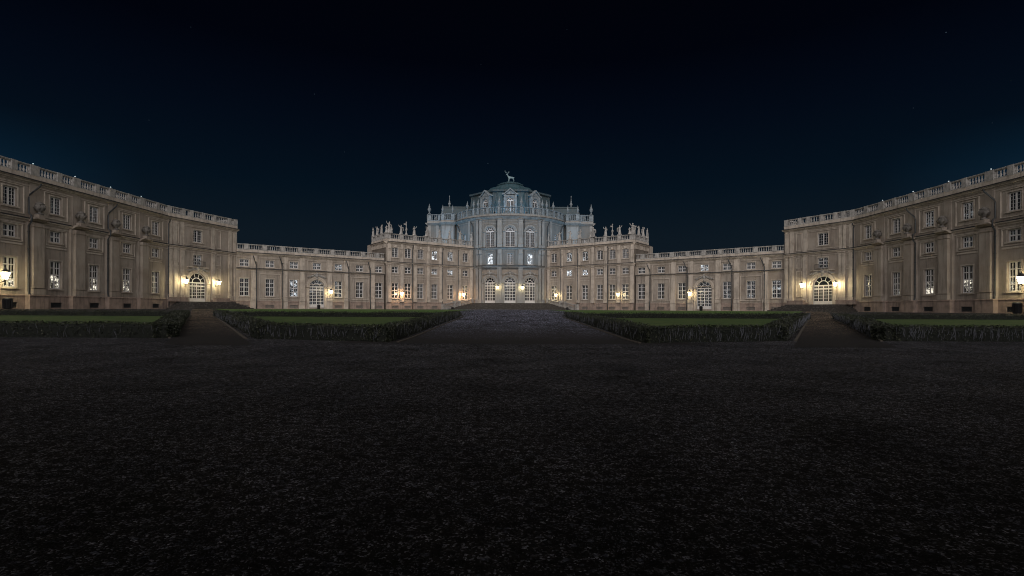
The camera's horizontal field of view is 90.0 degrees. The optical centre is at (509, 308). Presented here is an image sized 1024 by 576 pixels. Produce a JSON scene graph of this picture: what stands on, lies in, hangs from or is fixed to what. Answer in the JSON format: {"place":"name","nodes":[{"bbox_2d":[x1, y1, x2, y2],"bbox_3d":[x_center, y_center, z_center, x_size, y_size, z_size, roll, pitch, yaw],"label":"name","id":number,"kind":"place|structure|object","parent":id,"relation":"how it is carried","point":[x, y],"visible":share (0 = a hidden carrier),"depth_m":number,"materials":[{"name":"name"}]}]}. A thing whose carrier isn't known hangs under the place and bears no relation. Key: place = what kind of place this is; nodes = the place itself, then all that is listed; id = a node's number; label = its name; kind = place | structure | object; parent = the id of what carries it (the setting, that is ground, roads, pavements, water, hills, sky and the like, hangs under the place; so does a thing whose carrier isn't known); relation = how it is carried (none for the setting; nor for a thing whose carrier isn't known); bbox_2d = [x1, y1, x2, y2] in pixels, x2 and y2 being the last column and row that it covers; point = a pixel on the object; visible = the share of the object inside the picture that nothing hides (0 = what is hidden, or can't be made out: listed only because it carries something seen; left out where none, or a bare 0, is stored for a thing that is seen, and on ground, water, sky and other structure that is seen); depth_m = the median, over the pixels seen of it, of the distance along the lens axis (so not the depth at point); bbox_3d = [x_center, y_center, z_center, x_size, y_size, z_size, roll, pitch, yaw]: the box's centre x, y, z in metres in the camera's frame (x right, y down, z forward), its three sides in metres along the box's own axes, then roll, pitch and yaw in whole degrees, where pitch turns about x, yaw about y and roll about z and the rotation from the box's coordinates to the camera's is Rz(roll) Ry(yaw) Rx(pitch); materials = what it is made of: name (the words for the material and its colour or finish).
{"place":"outdoors","nodes":[
{"label":"outdoors","id":0,"kind":"place"},
{"bbox_2d":[0,315,162,323],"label":"lawn","id":1,"kind":"structure","parent":0,"point":[29,318],"depth_m":35.65,"materials":[{"name":"plant"}]},
{"bbox_2d":[245,316,419,325],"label":"lawn","id":2,"kind":"structure","parent":0,"point":[351,320],"depth_m":35.56,"materials":[{"name":"plant"}]},
{"bbox_2d":[218,309,464,312],"bbox_3d":[-23.370,0.327,56.500,36.736,0.317,31.000,0,0,0],"label":"hedge","id":3,"kind":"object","parent":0,"point":[314,310],"depth_m":49.15,"materials":[{"name":"plant"}]},
{"bbox_2d":[350,309,412,309],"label":"lawn","id":4,"kind":"structure","parent":0,"point":[381,309],"depth_m":77.47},
{"bbox_2d":[0,309,1023,575],"bbox_3d":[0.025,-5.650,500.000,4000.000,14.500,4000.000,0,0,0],"label":"ground","id":5,"kind":"structure","parent":0,"point":[436,537],"depth_m":5.36,"materials":[{"name":"gravel"}]},
{"bbox_2d":[2,297,12,308],"bbox_3d":[-48.588,-0.484,49.540,0.768,1.144,0.768,0,0,-15],"label":"litter bin","id":6,"kind":"object","parent":5,"relation":"on","point":[7,302],"visible":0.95,"depth_m":49.30,"materials":[{"name":"black metal"}]},
{"bbox_2d":[0,309,189,337],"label":"hedge","id":7,"kind":"object","parent":5,"relation":"on","point":[169,323],"visible":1,"depth_m":23.80,"materials":[{"name":"green"}]},
{"bbox_2d":[0,155,239,308],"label":"palace side wing","id":8,"kind":"structure","parent":5,"relation":"on","point":[56,255],"depth_m":62.15,"materials":[{"name":"stone"}]},
{"bbox_2d":[0,267,10,282],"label":"wall lantern","id":9,"kind":"object","parent":8,"relation":"attached to","point":[5,273],"depth_m":49.32,"materials":[{"name":"white glass"}]},
{"bbox_2d":[3,256,14,286],"bbox_3d":[-50.088,-3.644,51.034,0.092,3.050,1.450,0,0,0],"label":"window","id":10,"kind":"structure","parent":8,"relation":"in","point":[8,262],"depth_m":51.31,"materials":[{"name":"paint"}]},
{"bbox_2d":[3,223,14,236],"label":"window","id":11,"kind":"structure","parent":8,"relation":"in","point":[8,229],"depth_m":51.10,"materials":[{"name":"paint"}]},
{"bbox_2d":[3,185,14,205],"bbox_3d":[-50.055,-11.218,51.034,0.092,1.900,1.450,0,0,0],"label":"window","id":12,"kind":"structure","parent":8,"relation":"in","point":[8,192],"depth_m":51.08,"materials":[{"name":"paint"}]},
{"bbox_2d":[33,202,45,214],"bbox_3d":[-49.203,-10.445,53.593,1.116,1.360,1.075,0,0,-4],"label":"stone urn","id":13,"kind":"object","parent":8,"relation":"on","point":[39,207],"visible":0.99,"depth_m":53.37,"materials":[{"name":"stone"}]},
{"bbox_2d":[50,261,59,288],"bbox_3d":[-50.059,-3.643,56.176,0.092,3.050,1.450,0,0,0],"label":"window","id":14,"kind":"structure","parent":8,"relation":"in","point":[54,265],"depth_m":56.23,"materials":[{"name":"glass"}]},
{"bbox_2d":[50,231,59,242],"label":"window","id":15,"kind":"structure","parent":8,"relation":"in","point":[54,236],"depth_m":56.28,"materials":[{"name":"paint"}]},
{"bbox_2d":[50,196,59,214],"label":"window","id":16,"kind":"structure","parent":8,"relation":"in","point":[54,202],"depth_m":56.21,"materials":[{"name":"paint"}]},
{"bbox_2d":[75,211,86,222],"bbox_3d":[-49.171,-10.445,58.739,1.116,1.360,1.075,0,0,-37],"label":"stone urn","id":17,"kind":"object","parent":8,"relation":"on","point":[81,216],"visible":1,"depth_m":58.50,"materials":[{"name":"stone"}]},
{"bbox_2d":[89,265,96,290],"bbox_3d":[-50.030,-3.643,61.325,0.092,3.050,1.450,0,0,0],"label":"window","id":18,"kind":"structure","parent":8,"relation":"in","point":[92,268],"depth_m":61.47,"materials":[{"name":"glass"}]},
{"bbox_2d":[89,238,97,248],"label":"window","id":19,"kind":"structure","parent":8,"relation":"in","point":[93,241],"depth_m":61.52,"materials":[{"name":"glass"}]},
{"bbox_2d":[90,206,97,222],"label":"window","id":20,"kind":"structure","parent":8,"relation":"in","point":[93,210],"depth_m":61.50,"materials":[{"name":"paint"}]},
{"bbox_2d":[111,219,120,229],"bbox_3d":[-49.144,-10.444,63.922,1.116,1.360,1.075,0,0,-9],"label":"stone urn","id":21,"kind":"object","parent":8,"relation":"on","point":[116,223],"visible":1,"depth_m":63.69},
{"bbox_2d":[123,268,129,291],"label":"window","id":22,"kind":"structure","parent":8,"relation":"in","point":[126,272],"depth_m":66.79,"materials":[{"name":"glass"}]},
{"bbox_2d":[123,243,129,252],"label":"window","id":23,"kind":"structure","parent":8,"relation":"in","point":[126,247],"depth_m":66.78,"materials":[{"name":"glass"}]},
{"bbox_2d":[123,214,129,229],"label":"window","id":24,"kind":"structure","parent":8,"relation":"in","point":[126,218],"depth_m":66.76,"materials":[{"name":"paint"}]},
{"bbox_2d":[142,226,150,235],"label":"stone urn","id":25,"kind":"object","parent":8,"relation":"on","point":[146,230],"visible":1,"depth_m":68.93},
{"bbox_2d":[152,271,157,292],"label":"window","id":26,"kind":"structure","parent":8,"relation":"in","point":[154,274],"depth_m":71.94,"materials":[{"name":"glass"}]},
{"bbox_2d":[152,221,157,234],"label":"window","id":27,"kind":"structure","parent":8,"relation":"in","point":[154,224],"depth_m":71.99,"materials":[{"name":"paint"}]},
{"bbox_2d":[189,273,204,301],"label":"door","id":28,"kind":"structure","parent":8,"relation":"in","point":[197,281],"depth_m":79.34,"materials":[{"name":"paint"}]},
{"bbox_2d":[194,230,200,242],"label":"window","id":29,"kind":"structure","parent":8,"relation":"in","point":[197,234],"depth_m":79.36,"materials":[{"name":"paint"}]},
{"bbox_2d":[164,309,252,344],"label":"path","id":30,"kind":"structure","parent":5,"relation":"on","point":[198,325],"depth_m":25.93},
{"bbox_2d":[167,297,253,308],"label":"door steps","id":31,"kind":"structure","parent":5,"relation":"on","point":[216,303],"depth_m":75.78,"materials":[{"name":"stone"}]},
{"bbox_2d":[214,316,246,338],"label":"kerb","id":32,"kind":"structure","parent":5,"relation":"on","point":[237,332],"depth_m":27.55,"materials":[{"name":"stone"}]},
{"bbox_2d":[236,243,384,308],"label":"palace gallery","id":33,"kind":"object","parent":5,"relation":"on","point":[282,278],"visible":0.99,"depth_m":92.54,"materials":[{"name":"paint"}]},
{"bbox_2d":[240,259,248,265],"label":"window","id":34,"kind":"structure","parent":33,"relation":"in","point":[243,262],"depth_m":86.78,"materials":[{"name":"paint"}]},
{"bbox_2d":[240,278,248,295],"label":"window","id":35,"kind":"structure","parent":33,"relation":"in","point":[244,282],"depth_m":86.78,"materials":[{"name":"glass"}]},
{"bbox_2d":[265,279,273,295],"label":"window","id":36,"kind":"structure","parent":33,"relation":"in","point":[269,284],"depth_m":89.07,"materials":[{"name":"paint"}]},
{"bbox_2d":[290,280,297,296],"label":"window","id":37,"kind":"structure","parent":33,"relation":"in","point":[293,283],"depth_m":91.46,"materials":[{"name":"glass"}]},
{"bbox_2d":[309,280,323,306],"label":"door","id":38,"kind":"structure","parent":33,"relation":"in","point":[316,292],"depth_m":93.76,"materials":[{"name":"paint"}]},
{"bbox_2d":[335,281,341,296],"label":"window","id":39,"kind":"structure","parent":33,"relation":"in","point":[338,284],"depth_m":96.10,"materials":[{"name":"paint"}]},
{"bbox_2d":[356,282,362,297],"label":"window","id":40,"kind":"structure","parent":33,"relation":"in","point":[359,285],"depth_m":98.48,"materials":[{"name":"paint"}]},
{"bbox_2d":[375,283,381,297],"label":"window","id":41,"kind":"structure","parent":33,"relation":"in","point":[378,286],"depth_m":100.71,"materials":[{"name":"paint"}]},
{"bbox_2d":[213,310,460,341],"bbox_3d":[-13.210,0.821,30.815,18.918,1.418,17.660,0,0,0],"label":"hedge","id":42,"kind":"object","parent":5,"relation":"on","point":[257,328],"visible":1,"depth_m":23.84,"materials":[{"name":"green"}]},
{"bbox_2d":[367,233,474,308],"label":"palace main wing","id":43,"kind":"structure","parent":5,"relation":"on","point":[426,273],"depth_m":105.80,"materials":[{"name":"stone"}]},
{"bbox_2d":[384,221,392,232],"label":"statue group","id":44,"kind":"object","parent":43,"relation":"on","point":[389,230],"visible":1,"depth_m":100.96,"materials":[{"name":"stone"}]},
{"bbox_2d":[392,283,397,297],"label":"window","id":45,"kind":"structure","parent":43,"relation":"in","point":[394,285],"depth_m":102.10,"materials":[{"name":"paint"}]},
{"bbox_2d":[405,283,410,297],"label":"window","id":46,"kind":"structure","parent":43,"relation":"in","point":[407,285],"depth_m":103.71,"materials":[{"name":"glass"}]},
{"bbox_2d":[417,284,422,298],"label":"window","id":47,"kind":"structure","parent":43,"relation":"in","point":[419,286],"depth_m":105.42,"materials":[{"name":"glass"}]},
{"bbox_2d":[432,284,436,298],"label":"window","id":48,"kind":"structure","parent":43,"relation":"in","point":[434,286],"depth_m":107.47,"materials":[{"name":"glass"}]},
{"bbox_2d":[448,285,452,298],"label":"window","id":49,"kind":"structure","parent":43,"relation":"in","point":[450,287],"depth_m":109.72,"materials":[{"name":"glass"}]},
{"bbox_2d":[397,316,463,341],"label":"kerb","id":50,"kind":"structure","parent":5,"relation":"on","point":[428,330],"depth_m":27.29,"materials":[{"name":"stone"}]},
{"bbox_2d":[425,206,469,243],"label":"pavilion","id":51,"kind":"structure","parent":5,"relation":"on","point":[445,223],"depth_m":119.36,"materials":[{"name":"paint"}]},
{"bbox_2d":[455,181,564,302],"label":"domed hall","id":52,"kind":"structure","parent":5,"relation":"on","point":[510,238],"depth_m":111.17,"materials":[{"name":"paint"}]},
{"bbox_2d":[485,277,494,302],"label":"door","id":53,"kind":"structure","parent":52,"relation":"in","point":[489,283],"depth_m":110.96,"materials":[{"name":"paint"}]},
{"bbox_2d":[486,227,493,246],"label":"window","id":54,"kind":"structure","parent":52,"relation":"in","point":[490,231],"depth_m":110.98,"materials":[{"name":"paint"}]},
{"bbox_2d":[504,277,515,302],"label":"door","id":55,"kind":"structure","parent":52,"relation":"in","point":[509,284],"depth_m":110.23,"materials":[{"name":"paint"}]},
{"bbox_2d":[507,253,512,263],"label":"window","id":56,"kind":"structure","parent":52,"relation":"in","point":[509,255],"depth_m":110.23,"materials":[{"name":"glass"}]},
{"bbox_2d":[505,227,514,246],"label":"window","id":57,"kind":"structure","parent":52,"relation":"in","point":[510,231],"depth_m":110.23,"materials":[{"name":"paint"}]},
{"bbox_2d":[507,197,513,210],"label":"window","id":58,"kind":"structure","parent":52,"relation":"in","point":[510,201],"depth_m":113.23,"materials":[{"name":"paint"}]},
{"bbox_2d":[525,278,534,302],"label":"door","id":59,"kind":"structure","parent":52,"relation":"in","point":[529,283],"depth_m":110.96,"materials":[{"name":"paint"}]},
{"bbox_2d":[526,227,533,247],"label":"window","id":60,"kind":"structure","parent":52,"relation":"in","point":[529,231],"depth_m":110.96,"materials":[{"name":"paint"}]},
{"bbox_2d":[441,298,578,309],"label":"entrance staircase","id":61,"kind":"structure","parent":5,"relation":"on","point":[549,304],"depth_m":105.36,"materials":[{"name":"stone"}]},
{"bbox_2d":[550,207,594,243],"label":"pavilion","id":62,"kind":"structure","parent":5,"relation":"on","point":[575,222],"depth_m":119.36,"materials":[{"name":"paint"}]},
{"bbox_2d":[546,234,652,309],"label":"palace main wing","id":63,"kind":"structure","parent":5,"relation":"on","point":[593,274],"depth_m":105.75,"materials":[{"name":"stone"}]},
{"bbox_2d":[567,285,571,299],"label":"window","id":64,"kind":"structure","parent":63,"relation":"in","point":[569,287],"depth_m":109.67,"materials":[{"name":"glass"}]},
{"bbox_2d":[582,285,587,299],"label":"window","id":65,"kind":"structure","parent":63,"relation":"in","point":[585,287],"depth_m":107.36,"materials":[{"name":"paint"}]},
{"bbox_2d":[597,285,602,298],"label":"window","id":66,"kind":"structure","parent":63,"relation":"in","point":[599,287],"depth_m":105.38,"materials":[{"name":"glass"}]},
{"bbox_2d":[610,284,614,298],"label":"window","id":67,"kind":"structure","parent":63,"relation":"in","point":[612,286],"depth_m":103.68,"materials":[{"name":"glass"}]},
{"bbox_2d":[623,284,628,298],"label":"window","id":68,"kind":"structure","parent":63,"relation":"in","point":[625,286],"depth_m":102.00,"materials":[{"name":"glass"}]},
{"bbox_2d":[563,317,640,342],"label":"kerb","id":69,"kind":"structure","parent":5,"relation":"on","point":[604,331],"depth_m":27.06,"materials":[{"name":"stone"}]},
{"bbox_2d":[565,311,810,342],"bbox_3d":[13.600,0.944,30.835,18.740,1.407,17.646,0,0,0],"label":"hedge","id":70,"kind":"object","parent":5,"relation":"on","point":[784,327],"visible":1,"depth_m":23.64,"materials":[{"name":"green"}]},
{"bbox_2d":[635,245,784,310],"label":"palace gallery","id":71,"kind":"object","parent":5,"relation":"on","point":[736,280],"visible":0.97,"depth_m":92.08,"materials":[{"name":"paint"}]},
{"bbox_2d":[638,284,644,298],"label":"window","id":72,"kind":"structure","parent":71,"relation":"in","point":[641,286],"depth_m":100.66,"materials":[{"name":"glass"}]},
{"bbox_2d":[658,283,663,298],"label":"window","id":73,"kind":"structure","parent":71,"relation":"in","point":[660,285],"depth_m":98.27,"materials":[{"name":"glass"}]},
{"bbox_2d":[678,283,685,298],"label":"window","id":74,"kind":"structure","parent":71,"relation":"in","point":[682,286],"depth_m":95.73,"materials":[{"name":"glass"}]},
{"bbox_2d":[697,281,711,308],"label":"door","id":75,"kind":"structure","parent":71,"relation":"in","point":[704,294],"depth_m":93.26,"materials":[{"name":"paint"}]},
{"bbox_2d":[723,281,730,298],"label":"window","id":76,"kind":"structure","parent":71,"relation":"in","point":[726,285],"depth_m":90.83,"materials":[{"name":"paint"}]},
{"bbox_2d":[747,281,754,297],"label":"window","id":77,"kind":"structure","parent":71,"relation":"in","point":[750,284],"depth_m":88.48,"materials":[{"name":"paint"}]},
{"bbox_2d":[772,261,780,267],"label":"window","id":78,"kind":"structure","parent":71,"relation":"in","point":[775,264],"depth_m":86.06,"materials":[{"name":"paint"}]},
{"bbox_2d":[772,280,780,297],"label":"window","id":79,"kind":"structure","parent":71,"relation":"in","point":[776,284],"depth_m":86.04,"materials":[{"name":"paint"}]},
{"bbox_2d":[767,300,857,311],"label":"door steps","id":80,"kind":"structure","parent":5,"relation":"on","point":[837,306],"depth_m":75.62,"materials":[{"name":"stone"}]},
{"bbox_2d":[794,312,896,347],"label":"path","id":81,"kind":"structure","parent":5,"relation":"on","point":[820,327],"depth_m":25.78,"materials":[{"name":"gravel"}]},
{"bbox_2d":[782,161,1023,313],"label":"palace side wing","id":82,"kind":"structure","parent":5,"relation":"on","point":[966,259],"depth_m":62.76,"materials":[{"name":"stone"}]},
{"bbox_2d":[813,276,831,303],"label":"door","id":83,"kind":"structure","parent":82,"relation":"in","point":[822,288],"depth_m":79.34,"materials":[{"name":"paint"}]},
{"bbox_2d":[818,257,827,267],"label":"window","id":84,"kind":"structure","parent":82,"relation":"in","point":[824,261],"depth_m":79.20,"materials":[{"name":"glass"}]},
{"bbox_2d":[818,233,827,245],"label":"window","id":85,"kind":"structure","parent":82,"relation":"in","point":[822,237],"depth_m":79.22,"materials":[{"name":"paint"}]},
{"bbox_2d":[866,275,870,295],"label":"window","id":86,"kind":"structure","parent":82,"relation":"in","point":[868,277],"depth_m":72.47,"materials":[{"name":"glass"}]},
{"bbox_2d":[866,225,871,238],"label":"window","id":87,"kind":"structure","parent":82,"relation":"in","point":[868,228],"depth_m":72.52,"materials":[{"name":"paint"}]},
{"bbox_2d":[872,230,881,239],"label":"stone urn","id":88,"kind":"object","parent":82,"relation":"on","point":[877,233],"visible":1,"depth_m":69.36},
{"bbox_2d":[893,272,899,294],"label":"window","id":89,"kind":"structure","parent":82,"relation":"in","point":[896,275],"depth_m":67.27,"materials":[{"name":"glass"}]},
{"bbox_2d":[893,247,899,256],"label":"window","id":90,"kind":"structure","parent":82,"relation":"in","point":[896,251],"depth_m":67.29,"materials":[{"name":"glass"}]},
{"bbox_2d":[894,218,899,232],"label":"window","id":91,"kind":"structure","parent":82,"relation":"in","point":[896,221],"depth_m":67.06,"materials":[{"name":"paint"}]},
{"bbox_2d":[902,223,912,233],"bbox_3d":[49.985,-10.012,64.403,1.116,1.360,1.075,0,0,-29],"label":"stone urn","id":92,"kind":"object","parent":82,"relation":"on","point":[907,227],"visible":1,"depth_m":64.17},
{"bbox_2d":[926,269,933,293],"bbox_3d":[50.803,-3.203,61.799,0.092,3.050,1.450,0,0,0],"label":"window","id":93,"kind":"structure","parent":82,"relation":"in","point":[929,272],"depth_m":61.87,"materials":[{"name":"glass"}]},
{"bbox_2d":[926,242,933,252],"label":"window","id":94,"kind":"structure","parent":82,"relation":"in","point":[929,246],"depth_m":61.82,"materials":[{"name":"glass"}]},
{"bbox_2d":[926,210,933,226],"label":"window","id":95,"kind":"structure","parent":82,"relation":"in","point":[929,215],"depth_m":61.91,"materials":[{"name":"paint"}]},
{"bbox_2d":[936,216,948,227],"bbox_3d":[50.012,-10.012,59.215,1.116,1.360,1.075,0,0,-2],"label":"stone urn","id":96,"kind":"object","parent":82,"relation":"on","point":[942,220],"visible":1,"depth_m":58.97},
{"bbox_2d":[963,265,972,292],"bbox_3d":[50.838,-3.203,56.648,0.092,3.050,1.450,0,0,0],"label":"window","id":97,"kind":"structure","parent":82,"relation":"in","point":[967,270],"depth_m":56.70,"materials":[{"name":"glass"}]},
{"bbox_2d":[963,236,972,247],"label":"window","id":98,"kind":"structure","parent":82,"relation":"in","point":[967,241],"depth_m":56.73,"materials":[{"name":"paint"}]},
{"bbox_2d":[963,202,972,219],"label":"window","id":99,"kind":"structure","parent":82,"relation":"in","point":[968,207],"depth_m":56.81,"materials":[{"name":"paint"}]},
{"bbox_2d":[978,207,990,219],"bbox_3d":[50.044,-10.012,54.016,1.116,1.360,1.075,0,0,-25],"label":"stone urn","id":100,"kind":"object","parent":82,"relation":"on","point":[983,212],"visible":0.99,"depth_m":53.77,"materials":[{"name":"stone"}]},
{"bbox_2d":[1009,261,1020,291],"bbox_3d":[50.868,-3.203,51.406,0.092,3.050,1.450,0,0,0],"label":"window","id":101,"kind":"structure","parent":82,"relation":"in","point":[1015,266],"depth_m":51.63,"materials":[{"name":"glass"}]},
{"bbox_2d":[1009,228,1020,241],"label":"window","id":102,"kind":"structure","parent":82,"relation":"in","point":[1014,234],"depth_m":51.49,"materials":[{"name":"paint"}]},
{"bbox_2d":[1009,191,1020,210],"bbox_3d":[50.901,-10.778,51.406,0.092,1.900,1.450,0,0,0],"label":"window","id":103,"kind":"structure","parent":82,"relation":"in","point":[1014,197],"depth_m":51.56,"materials":[{"name":"paint"}]},
{"bbox_2d":[1016,271,1023,285],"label":"wall lantern","id":104,"kind":"object","parent":82,"relation":"attached to","point":[1020,278],"depth_m":49.44,"materials":[{"name":"white glass"}]},
{"bbox_2d":[832,313,1023,341],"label":"hedge","id":105,"kind":"object","parent":5,"relation":"on","point":[870,326],"visible":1,"depth_m":23.84,"materials":[{"name":"green"}]},
{"bbox_2d":[0,0,1023,257],"label":"sky","id":106,"kind":"structure","parent":0,"point":[318,124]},
{"bbox_2d":[336,309,704,344],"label":"path","id":107,"kind":"structure","parent":0,"point":[513,327],"depth_m":27.61,"materials":[{"name":"stone"}]},
{"bbox_2d":[580,310,641,310],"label":"lawn","id":108,"kind":"structure","parent":0,"point":[610,310],"depth_m":77.53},
{"bbox_2d":[551,310,802,313],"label":"lawn","id":109,"kind":"structure","parent":0,"point":[703,312],"depth_m":49.47,"materials":[{"name":"plant"}]},
{"bbox_2d":[608,318,776,327],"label":"lawn","id":110,"kind":"structure","parent":0,"point":[661,322],"depth_m":35.44,"materials":[{"name":"plant"}]},
{"bbox_2d":[876,319,1023,327],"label":"lawn","id":111,"kind":"structure","parent":0,"point":[924,322],"depth_m":35.67,"materials":[{"name":"plant"}]},
{"bbox_2d":[1012,302,1022,313],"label":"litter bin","id":112,"kind":"object","parent":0,"point":[1017,307],"visible":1,"depth_m":49.55,"materials":[{"name":"black metal"}]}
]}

